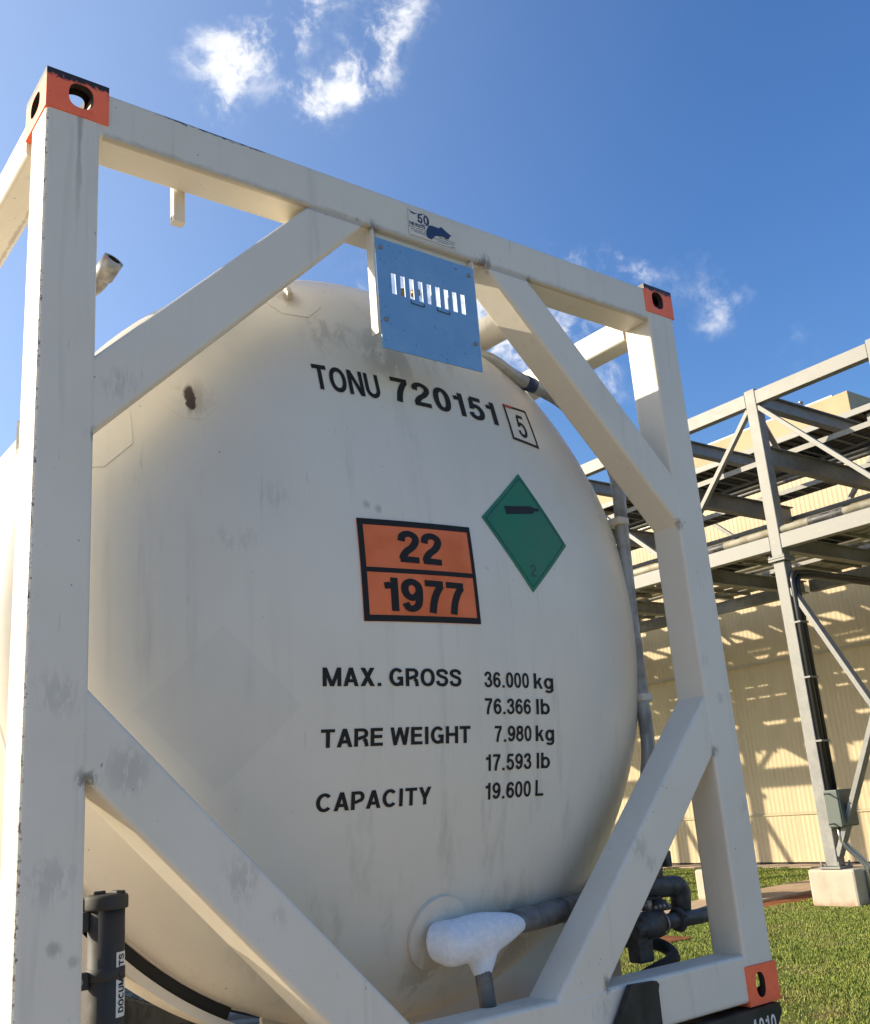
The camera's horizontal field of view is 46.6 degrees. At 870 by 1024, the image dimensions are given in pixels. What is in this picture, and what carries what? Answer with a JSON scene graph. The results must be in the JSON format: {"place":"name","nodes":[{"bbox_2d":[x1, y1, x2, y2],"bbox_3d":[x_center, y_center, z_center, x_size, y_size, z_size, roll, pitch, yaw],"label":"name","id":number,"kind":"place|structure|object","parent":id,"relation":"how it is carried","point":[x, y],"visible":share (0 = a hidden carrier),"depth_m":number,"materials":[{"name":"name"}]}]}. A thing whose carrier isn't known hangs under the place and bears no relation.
{"place":"outdoors","nodes":[
{"label":"outdoors","id":0,"kind":"place"},
{"bbox_2d":[0,0,869,482],"label":"sky","id":1,"kind":"structure","parent":0,"point":[712,155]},
{"bbox_2d":[641,879,811,913],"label":"path","id":2,"kind":"structure","parent":0,"point":[777,892],"depth_m":16.43,"materials":[{"name":"beige concrete"}]},
{"bbox_2d":[620,866,869,1023],"bbox_3d":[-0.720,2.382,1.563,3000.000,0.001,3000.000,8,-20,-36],"label":"ground","id":3,"kind":"structure","parent":0,"point":[789,1007],"depth_m":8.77,"materials":[{"name":"green plant"}]},
{"bbox_2d":[661,936,692,942],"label":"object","id":4,"kind":"object","parent":3,"relation":"on","point":[675,938],"visible":0.63,"depth_m":12.44,"materials":[{"name":"brown metal"}]},
{"bbox_2d":[695,869,705,899],"bbox_3d":[4.691,6.118,16.294,0.500,0.700,0.760,8,-20,-36],"label":"concrete pedestal","id":5,"kind":"object","parent":3,"relation":"on","point":[700,884],"visible":0.11,"depth_m":16.40,"materials":[{"name":"beige concrete"}]},
{"bbox_2d":[580,338,869,868],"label":"pipe rack","id":6,"kind":"object","parent":5,"relation":"on","point":[755,406],"visible":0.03,"depth_m":16.70,"materials":[{"name":"metal"}]},
{"bbox_2d":[601,403,869,515],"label":"covered walkway","id":7,"kind":"structure","parent":6,"relation":"on","point":[791,440],"depth_m":20.57,"materials":[{"name":"metal"}]},
{"bbox_2d":[608,420,869,524],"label":"cable tray","id":8,"kind":"object","parent":6,"relation":"on","point":[851,437],"visible":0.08,"depth_m":17.35,"materials":[{"name":"metal"}]},
{"bbox_2d":[616,462,869,550],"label":"cable tray","id":9,"kind":"object","parent":6,"relation":"on","point":[803,489],"visible":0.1,"depth_m":19.61,"materials":[{"name":"metal"}]},
{"bbox_2d":[628,441,869,528],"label":"process pipe","id":10,"kind":"object","parent":6,"relation":"on","point":[829,457],"depth_m":18.39,"materials":[{"name":"grey"}]},
{"bbox_2d":[630,446,869,529],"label":"process pipe","id":11,"kind":"object","parent":6,"relation":"on","point":[788,476],"depth_m":18.61,"materials":[{"name":"metal"}]},
{"bbox_2d":[633,499,869,575],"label":"process pipe","id":12,"kind":"object","parent":6,"relation":"on","point":[830,514],"visible":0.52,"depth_m":15.97,"materials":[{"name":"white metal"}]},
{"bbox_2d":[636,538,868,600],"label":"process pipe","id":13,"kind":"object","parent":6,"relation":"on","point":[850,542],"depth_m":18.59,"materials":[{"name":"metal"}]},
{"bbox_2d":[636,526,869,622],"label":"plate deck","id":14,"kind":"structure","parent":6,"relation":"on","point":[731,593],"depth_m":18.91,"materials":[{"name":"metal"}]},
{"bbox_2d":[636,528,867,597],"bbox_3d":[1.358,2.776,23.441,0.716,0.090,21.300,8,-20,-36],"label":"cable tray","id":15,"kind":"object","parent":14,"relation":"on","point":[835,539],"visible":0.04,"depth_m":18.12,"materials":[{"name":"metal"}]},
{"bbox_2d":[761,544,869,575],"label":"cable tray","id":16,"kind":"object","parent":14,"relation":"on","point":[771,573],"visible":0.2,"depth_m":18.70,"materials":[{"name":"metal"}]},
{"bbox_2d":[638,451,869,530],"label":"process pipe","id":17,"kind":"object","parent":6,"relation":"on","point":[862,455],"depth_m":18.80,"materials":[{"name":"silver metal"}]},
{"bbox_2d":[642,540,869,600],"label":"process pipe","id":18,"kind":"object","parent":6,"relation":"on","point":[862,543],"depth_m":18.71,"materials":[{"name":"metal"}]},
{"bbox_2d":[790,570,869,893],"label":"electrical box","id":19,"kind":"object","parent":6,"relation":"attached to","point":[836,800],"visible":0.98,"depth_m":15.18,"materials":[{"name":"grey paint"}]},
{"bbox_2d":[837,790,858,825],"bbox_3d":[6.036,4.307,14.721,0.400,0.490,0.034,8,-20,-36],"label":"box door","id":20,"kind":"structure","parent":19,"relation":"in","point":[843,795],"depth_m":14.69,"materials":[{"name":"grey paint"}]},
{"bbox_2d":[597,391,869,864],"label":"industrial building","id":21,"kind":"structure","parent":3,"relation":"on","point":[784,822],"depth_m":22.61,"materials":[{"name":"beige metal"}]},
{"bbox_2d":[663,863,869,868],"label":"concrete apron","id":22,"kind":"object","parent":3,"relation":"on","point":[764,866],"depth_m":21.86,"materials":[{"name":"grey concrete"}]},
{"bbox_2d":[763,893,812,906],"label":"bare soil","id":23,"kind":"structure","parent":3,"relation":"on","point":[803,897],"depth_m":15.64,"materials":[{"name":"brown soil"}]},
{"bbox_2d":[808,866,869,906],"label":"concrete pedestal","id":24,"kind":"object","parent":3,"relation":"on","point":[846,887],"visible":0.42,"depth_m":14.51,"materials":[{"name":"beige concrete"}]},
{"label":"yard","id":25,"kind":"structure","parent":0,"visible":0},
{"bbox_2d":[124,980,781,1023],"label":"container trailer","id":26,"kind":"object","parent":25,"relation":"on","point":[640,1003],"visible":0.34,"depth_m":3.19,"materials":[{"name":"black paint"}]},
{"bbox_2d":[0,65,780,1023],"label":"tank container","id":27,"kind":"object","parent":26,"relation":"on","point":[326,697],"visible":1,"depth_m":2.84,"materials":[{"name":"metal"}]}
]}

